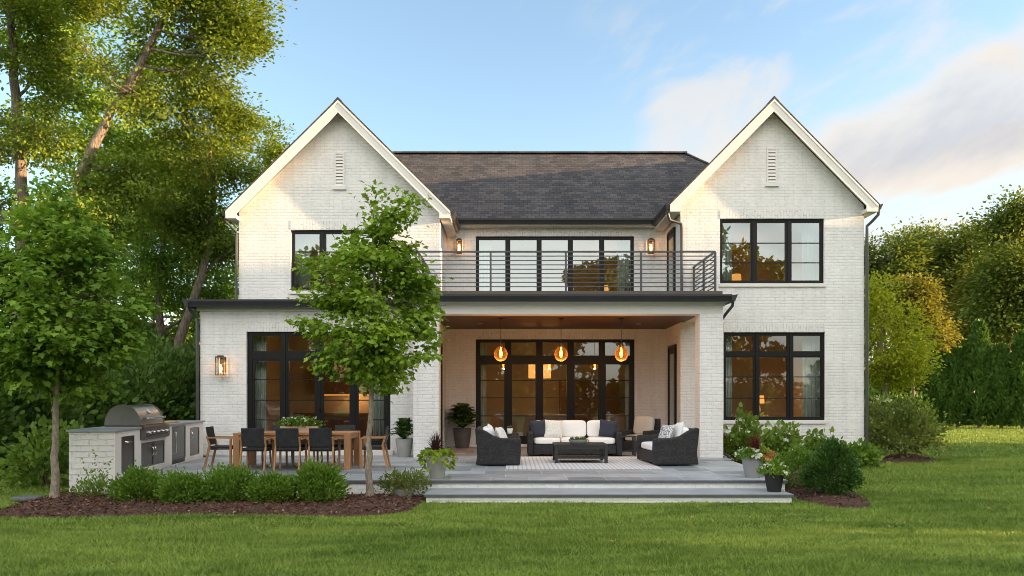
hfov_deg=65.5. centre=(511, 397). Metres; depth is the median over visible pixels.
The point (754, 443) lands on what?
ornamental grass
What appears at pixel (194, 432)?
cabinet door
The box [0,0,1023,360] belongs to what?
sky
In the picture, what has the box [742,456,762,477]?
round planter
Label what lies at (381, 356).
maple tree
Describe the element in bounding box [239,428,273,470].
dining chair
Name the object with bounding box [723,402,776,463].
flowering shrub
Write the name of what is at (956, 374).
arborvitae
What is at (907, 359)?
tree
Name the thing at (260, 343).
curtain
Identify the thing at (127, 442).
cabinet door
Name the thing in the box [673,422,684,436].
throw cushion
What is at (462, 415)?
shrub
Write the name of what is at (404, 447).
tall planter
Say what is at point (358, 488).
patio steps
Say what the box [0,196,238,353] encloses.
tall tree
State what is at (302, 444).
dining chair
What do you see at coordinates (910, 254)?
broadleaf tree
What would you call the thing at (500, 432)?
throw cushion
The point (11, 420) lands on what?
tall shrub
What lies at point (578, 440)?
succulent bowl
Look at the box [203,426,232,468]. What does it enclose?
dining chair
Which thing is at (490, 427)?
throw cushion
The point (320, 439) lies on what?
dining chair
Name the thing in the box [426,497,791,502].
step riser
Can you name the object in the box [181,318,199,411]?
tall shrub
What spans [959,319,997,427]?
arborvitae
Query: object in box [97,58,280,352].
tall tree
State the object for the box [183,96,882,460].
brick house
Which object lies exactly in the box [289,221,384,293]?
window
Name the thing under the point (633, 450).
side table
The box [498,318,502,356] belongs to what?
pendant lamp
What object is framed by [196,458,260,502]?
boxwood
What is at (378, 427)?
curtain
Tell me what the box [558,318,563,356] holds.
pendant lamp
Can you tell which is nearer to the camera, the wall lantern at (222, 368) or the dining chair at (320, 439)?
the dining chair at (320, 439)
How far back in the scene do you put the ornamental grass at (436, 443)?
14.93 m
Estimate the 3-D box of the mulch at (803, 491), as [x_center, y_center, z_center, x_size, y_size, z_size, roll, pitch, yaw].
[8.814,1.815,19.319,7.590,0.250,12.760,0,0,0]
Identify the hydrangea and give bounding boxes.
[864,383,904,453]
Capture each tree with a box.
[0,0,162,325]
[0,2,216,317]
[0,169,166,498]
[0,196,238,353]
[1,0,296,324]
[62,67,238,345]
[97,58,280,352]
[232,112,294,196]
[284,179,454,495]
[864,222,946,386]
[864,266,946,450]
[874,214,998,337]
[875,269,966,396]
[917,211,1014,392]
[941,257,996,416]
[950,184,1023,425]
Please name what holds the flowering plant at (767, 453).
in the round planter at (750, 466)
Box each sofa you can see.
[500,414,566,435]
[527,420,621,454]
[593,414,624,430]
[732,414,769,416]
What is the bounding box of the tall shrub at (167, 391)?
[86,333,199,424]
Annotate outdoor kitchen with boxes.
[66,420,204,493]
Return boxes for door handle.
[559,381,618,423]
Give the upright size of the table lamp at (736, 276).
0.660 m
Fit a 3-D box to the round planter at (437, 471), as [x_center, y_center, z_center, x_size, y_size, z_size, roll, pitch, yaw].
[-1.412,1.300,14.970,0.430,0.440,0.430,0,0,0]
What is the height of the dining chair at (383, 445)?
0.889 m
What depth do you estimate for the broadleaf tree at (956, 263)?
59.08 m
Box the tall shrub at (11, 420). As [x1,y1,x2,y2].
[0,381,53,458]
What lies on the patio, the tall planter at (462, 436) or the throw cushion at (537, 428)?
the tall planter at (462, 436)
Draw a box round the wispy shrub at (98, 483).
[66,449,112,497]
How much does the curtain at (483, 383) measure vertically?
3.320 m
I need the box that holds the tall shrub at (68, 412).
[0,381,102,472]
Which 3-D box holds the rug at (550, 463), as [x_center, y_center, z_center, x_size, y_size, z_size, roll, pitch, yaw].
[1.530,1.512,18.500,3.320,0.012,3.500,0,0,0]
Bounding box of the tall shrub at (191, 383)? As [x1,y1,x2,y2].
[130,331,199,420]
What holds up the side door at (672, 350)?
in the brick house
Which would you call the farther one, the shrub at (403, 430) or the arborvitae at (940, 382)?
the arborvitae at (940, 382)
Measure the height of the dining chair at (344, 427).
0.889 m
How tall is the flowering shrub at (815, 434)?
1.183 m
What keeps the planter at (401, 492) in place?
on the mulch at (212, 510)
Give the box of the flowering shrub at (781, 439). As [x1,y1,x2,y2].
[748,419,811,465]
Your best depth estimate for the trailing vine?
14.80 m
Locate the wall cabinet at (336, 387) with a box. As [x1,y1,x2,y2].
[310,368,368,393]
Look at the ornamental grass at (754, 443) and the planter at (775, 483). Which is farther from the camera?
the ornamental grass at (754, 443)
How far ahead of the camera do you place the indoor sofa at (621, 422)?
26.06 m
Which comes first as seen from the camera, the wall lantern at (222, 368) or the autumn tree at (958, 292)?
the wall lantern at (222, 368)
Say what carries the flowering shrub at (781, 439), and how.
on the mulch at (803, 491)
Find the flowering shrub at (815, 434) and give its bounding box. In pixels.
[781,426,854,468]
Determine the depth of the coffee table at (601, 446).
18.19 m
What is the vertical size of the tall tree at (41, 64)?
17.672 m
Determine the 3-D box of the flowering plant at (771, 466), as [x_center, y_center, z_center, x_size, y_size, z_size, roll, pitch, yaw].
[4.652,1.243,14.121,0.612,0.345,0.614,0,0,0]
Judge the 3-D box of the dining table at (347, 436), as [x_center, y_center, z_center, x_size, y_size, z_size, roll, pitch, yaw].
[-4.630,1.135,17.290,2.460,0.770,1.138,0,0,0]
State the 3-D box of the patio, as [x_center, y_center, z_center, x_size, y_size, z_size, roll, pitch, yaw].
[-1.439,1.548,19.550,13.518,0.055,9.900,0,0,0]
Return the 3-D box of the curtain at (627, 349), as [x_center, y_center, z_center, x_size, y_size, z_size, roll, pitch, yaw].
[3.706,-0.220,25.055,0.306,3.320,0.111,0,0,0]
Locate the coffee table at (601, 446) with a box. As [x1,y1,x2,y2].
[552,442,607,462]
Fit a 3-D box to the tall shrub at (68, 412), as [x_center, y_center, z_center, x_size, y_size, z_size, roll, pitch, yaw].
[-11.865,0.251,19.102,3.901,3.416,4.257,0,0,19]
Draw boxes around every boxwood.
[101,459,167,501]
[148,465,213,503]
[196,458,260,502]
[241,464,300,503]
[287,453,351,502]
[796,436,866,496]
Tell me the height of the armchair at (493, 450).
0.834 m
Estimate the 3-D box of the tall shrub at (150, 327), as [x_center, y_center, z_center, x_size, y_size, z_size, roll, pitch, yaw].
[-13.663,-0.648,28.059,5.578,5.136,5.940,0,0,0]
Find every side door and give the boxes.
[441,343,442,448]
[667,227,675,290]
[668,344,676,425]
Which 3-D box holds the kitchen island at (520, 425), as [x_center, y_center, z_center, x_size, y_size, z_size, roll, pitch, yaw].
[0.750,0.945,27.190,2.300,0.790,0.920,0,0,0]
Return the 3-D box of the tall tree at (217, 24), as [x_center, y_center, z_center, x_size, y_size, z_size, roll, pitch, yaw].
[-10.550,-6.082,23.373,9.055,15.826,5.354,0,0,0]
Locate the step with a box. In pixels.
[424,488,793,496]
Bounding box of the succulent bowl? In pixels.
[569,436,587,443]
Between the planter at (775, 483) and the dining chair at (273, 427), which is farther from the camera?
the dining chair at (273, 427)
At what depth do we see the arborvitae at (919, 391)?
47.73 m
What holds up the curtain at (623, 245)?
hanging from the brick house
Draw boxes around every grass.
[422,433,445,449]
[747,432,764,449]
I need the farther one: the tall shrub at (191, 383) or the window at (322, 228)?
the tall shrub at (191, 383)
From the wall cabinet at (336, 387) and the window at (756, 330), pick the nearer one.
the window at (756, 330)
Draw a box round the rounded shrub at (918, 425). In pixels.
[864,395,956,457]
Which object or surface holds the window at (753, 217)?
in the brick house
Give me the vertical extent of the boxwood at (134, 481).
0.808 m
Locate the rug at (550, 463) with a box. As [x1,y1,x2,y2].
[506,457,662,468]
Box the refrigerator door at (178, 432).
[172,425,185,459]
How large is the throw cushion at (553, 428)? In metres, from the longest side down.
0.470 x 0.470 x 0.170 m
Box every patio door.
[246,322,389,449]
[476,331,634,443]
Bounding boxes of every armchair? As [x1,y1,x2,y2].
[475,426,520,464]
[619,416,660,449]
[636,425,698,464]
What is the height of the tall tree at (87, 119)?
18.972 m
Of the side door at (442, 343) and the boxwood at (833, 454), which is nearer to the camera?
the boxwood at (833, 454)
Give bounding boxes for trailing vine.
[416,447,457,478]
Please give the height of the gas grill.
0.712 m
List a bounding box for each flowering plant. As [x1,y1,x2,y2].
[735,446,762,459]
[755,458,790,477]
[758,444,775,460]
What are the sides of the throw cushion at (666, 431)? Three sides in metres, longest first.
0.460 x 0.460 x 0.170 m
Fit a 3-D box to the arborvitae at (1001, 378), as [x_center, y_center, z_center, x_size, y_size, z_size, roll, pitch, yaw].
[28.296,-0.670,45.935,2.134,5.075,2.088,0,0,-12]
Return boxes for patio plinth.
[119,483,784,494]
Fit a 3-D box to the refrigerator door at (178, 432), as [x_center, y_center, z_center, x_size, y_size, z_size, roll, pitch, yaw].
[-7.691,1.040,18.398,0.117,0.748,1.028,0,0,-6]
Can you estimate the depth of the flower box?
17.21 m
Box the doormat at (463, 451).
[453,450,473,452]
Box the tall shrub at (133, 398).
[16,354,172,461]
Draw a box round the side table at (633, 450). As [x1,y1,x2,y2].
[620,435,635,455]
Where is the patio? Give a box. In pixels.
[148,447,787,482]
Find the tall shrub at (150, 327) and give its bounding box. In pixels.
[84,309,188,387]
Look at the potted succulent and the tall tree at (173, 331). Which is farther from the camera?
the tall tree at (173, 331)
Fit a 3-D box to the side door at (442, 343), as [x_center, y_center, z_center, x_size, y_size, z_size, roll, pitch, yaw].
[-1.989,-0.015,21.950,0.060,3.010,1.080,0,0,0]
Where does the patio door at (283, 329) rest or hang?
in the brick house
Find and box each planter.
[394,487,413,497]
[395,438,412,456]
[426,454,447,478]
[453,428,470,448]
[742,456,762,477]
[765,473,783,491]
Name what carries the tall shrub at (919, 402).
on the lawn at (681, 573)
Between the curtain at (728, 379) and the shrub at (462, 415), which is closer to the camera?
the curtain at (728, 379)
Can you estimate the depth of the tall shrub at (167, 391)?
23.11 m
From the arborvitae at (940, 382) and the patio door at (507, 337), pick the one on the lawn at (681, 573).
the arborvitae at (940, 382)
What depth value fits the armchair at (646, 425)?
22.36 m
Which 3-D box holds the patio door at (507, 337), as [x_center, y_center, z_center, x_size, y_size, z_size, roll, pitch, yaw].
[1.329,-0.299,24.574,4.890,3.479,0.162,0,0,0]
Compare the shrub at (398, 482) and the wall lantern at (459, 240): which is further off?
the wall lantern at (459, 240)
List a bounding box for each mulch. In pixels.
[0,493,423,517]
[736,454,934,508]
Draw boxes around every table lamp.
[732,274,740,279]
[760,395,763,410]
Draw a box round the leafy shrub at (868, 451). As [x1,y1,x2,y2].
[844,438,891,468]
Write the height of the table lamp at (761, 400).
0.660 m
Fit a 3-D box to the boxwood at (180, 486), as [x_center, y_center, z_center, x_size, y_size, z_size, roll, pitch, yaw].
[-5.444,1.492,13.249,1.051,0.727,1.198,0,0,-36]
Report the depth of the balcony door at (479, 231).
24.55 m
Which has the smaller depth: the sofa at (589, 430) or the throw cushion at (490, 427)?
the throw cushion at (490, 427)
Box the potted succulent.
[507,425,512,432]
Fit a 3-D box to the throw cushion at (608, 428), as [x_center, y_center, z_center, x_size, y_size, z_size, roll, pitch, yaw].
[2.516,0.820,20.840,0.470,0.470,0.170,7,-16,2]
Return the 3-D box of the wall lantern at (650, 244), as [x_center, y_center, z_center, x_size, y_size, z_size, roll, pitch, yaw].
[4.250,-4.628,24.380,0.190,0.460,0.240,0,0,0]
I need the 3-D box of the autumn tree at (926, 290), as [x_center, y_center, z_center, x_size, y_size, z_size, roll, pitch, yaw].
[20.029,-2.235,39.056,4.055,8.117,4.093,0,0,31]
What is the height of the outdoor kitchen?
1.230 m
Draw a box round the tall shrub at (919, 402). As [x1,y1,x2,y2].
[864,388,948,440]
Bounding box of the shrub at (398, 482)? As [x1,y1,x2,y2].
[374,466,435,497]
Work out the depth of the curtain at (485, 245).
25.06 m
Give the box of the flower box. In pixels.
[273,415,325,431]
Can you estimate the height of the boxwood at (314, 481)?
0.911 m
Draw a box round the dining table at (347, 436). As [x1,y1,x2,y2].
[233,431,359,469]
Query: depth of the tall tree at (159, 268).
29.17 m
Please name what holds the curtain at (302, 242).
hanging from the brick house
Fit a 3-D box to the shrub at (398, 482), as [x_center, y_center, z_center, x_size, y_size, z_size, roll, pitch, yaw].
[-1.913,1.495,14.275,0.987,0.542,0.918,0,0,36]
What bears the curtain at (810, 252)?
hanging from the brick house
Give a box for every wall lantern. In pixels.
[215,355,225,374]
[456,238,461,253]
[647,238,654,253]
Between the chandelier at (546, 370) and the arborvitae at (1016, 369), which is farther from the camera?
the arborvitae at (1016, 369)
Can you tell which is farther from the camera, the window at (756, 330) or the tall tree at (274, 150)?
the tall tree at (274, 150)
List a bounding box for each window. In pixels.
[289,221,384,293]
[719,210,825,286]
[723,323,826,423]
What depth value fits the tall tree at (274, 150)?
35.67 m
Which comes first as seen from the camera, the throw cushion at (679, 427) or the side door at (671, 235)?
the throw cushion at (679, 427)
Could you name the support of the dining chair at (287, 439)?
on the patio
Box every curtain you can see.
[254,336,266,430]
[295,234,310,287]
[373,384,383,439]
[479,240,491,290]
[480,343,485,426]
[617,240,629,290]
[625,343,629,429]
[722,223,731,279]
[726,336,731,416]
[802,223,818,279]
[803,336,819,416]
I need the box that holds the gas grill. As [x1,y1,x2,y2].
[104,404,169,439]
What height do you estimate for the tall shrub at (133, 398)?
4.034 m
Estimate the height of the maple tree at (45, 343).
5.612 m
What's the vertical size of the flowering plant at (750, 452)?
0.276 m
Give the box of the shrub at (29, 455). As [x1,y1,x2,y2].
[0,407,83,488]
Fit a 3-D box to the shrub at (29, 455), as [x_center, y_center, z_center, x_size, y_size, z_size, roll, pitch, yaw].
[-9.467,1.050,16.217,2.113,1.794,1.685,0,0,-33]
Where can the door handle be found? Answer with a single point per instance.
(586, 406)
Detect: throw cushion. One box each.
[487,424,495,435]
[495,427,507,437]
[530,419,547,437]
[544,420,562,437]
[598,419,617,437]
[658,425,673,437]
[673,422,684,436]
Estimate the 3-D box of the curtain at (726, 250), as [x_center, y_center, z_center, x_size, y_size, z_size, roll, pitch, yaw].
[6.151,-3.940,22.855,0.310,2.280,0.111,0,0,0]
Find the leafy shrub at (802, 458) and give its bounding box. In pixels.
[766,443,825,489]
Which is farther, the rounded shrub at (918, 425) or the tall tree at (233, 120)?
the tall tree at (233, 120)
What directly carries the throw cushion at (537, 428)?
on the sofa at (589, 430)
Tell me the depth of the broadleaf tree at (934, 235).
61.58 m
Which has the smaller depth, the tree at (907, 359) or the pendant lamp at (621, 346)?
the pendant lamp at (621, 346)
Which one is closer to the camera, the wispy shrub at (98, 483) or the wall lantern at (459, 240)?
the wispy shrub at (98, 483)
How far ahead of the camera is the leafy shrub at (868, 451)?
20.30 m
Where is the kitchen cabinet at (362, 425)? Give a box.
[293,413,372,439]
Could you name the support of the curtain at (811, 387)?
hanging from the brick house
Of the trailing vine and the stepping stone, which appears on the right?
the trailing vine
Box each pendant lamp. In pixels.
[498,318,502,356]
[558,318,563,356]
[619,318,623,356]
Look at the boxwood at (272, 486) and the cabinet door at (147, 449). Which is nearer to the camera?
the boxwood at (272, 486)
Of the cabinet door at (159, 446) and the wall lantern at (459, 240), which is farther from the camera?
the wall lantern at (459, 240)
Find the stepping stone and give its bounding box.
[11,495,42,500]
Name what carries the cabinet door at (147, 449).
in the outdoor kitchen
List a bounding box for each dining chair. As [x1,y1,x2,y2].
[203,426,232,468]
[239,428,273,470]
[261,425,291,464]
[273,428,306,470]
[292,426,322,464]
[307,428,340,467]
[327,425,354,465]
[359,426,390,468]
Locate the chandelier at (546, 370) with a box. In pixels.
[528,364,550,377]
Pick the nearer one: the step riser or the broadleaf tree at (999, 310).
the step riser
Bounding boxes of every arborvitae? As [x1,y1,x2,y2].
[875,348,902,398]
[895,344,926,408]
[922,348,955,424]
[937,335,975,427]
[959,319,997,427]
[982,342,1019,428]
[1002,328,1023,428]
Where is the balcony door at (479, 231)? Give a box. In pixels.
[476,228,633,290]
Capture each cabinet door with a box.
[121,435,133,472]
[141,442,154,466]
[152,440,164,464]
[190,427,198,455]
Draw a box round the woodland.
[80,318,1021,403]
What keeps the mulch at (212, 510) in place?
on the lawn at (681, 573)
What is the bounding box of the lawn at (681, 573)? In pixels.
[0,422,1023,575]
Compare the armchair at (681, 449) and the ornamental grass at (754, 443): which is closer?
the ornamental grass at (754, 443)
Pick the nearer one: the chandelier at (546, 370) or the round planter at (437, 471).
the round planter at (437, 471)

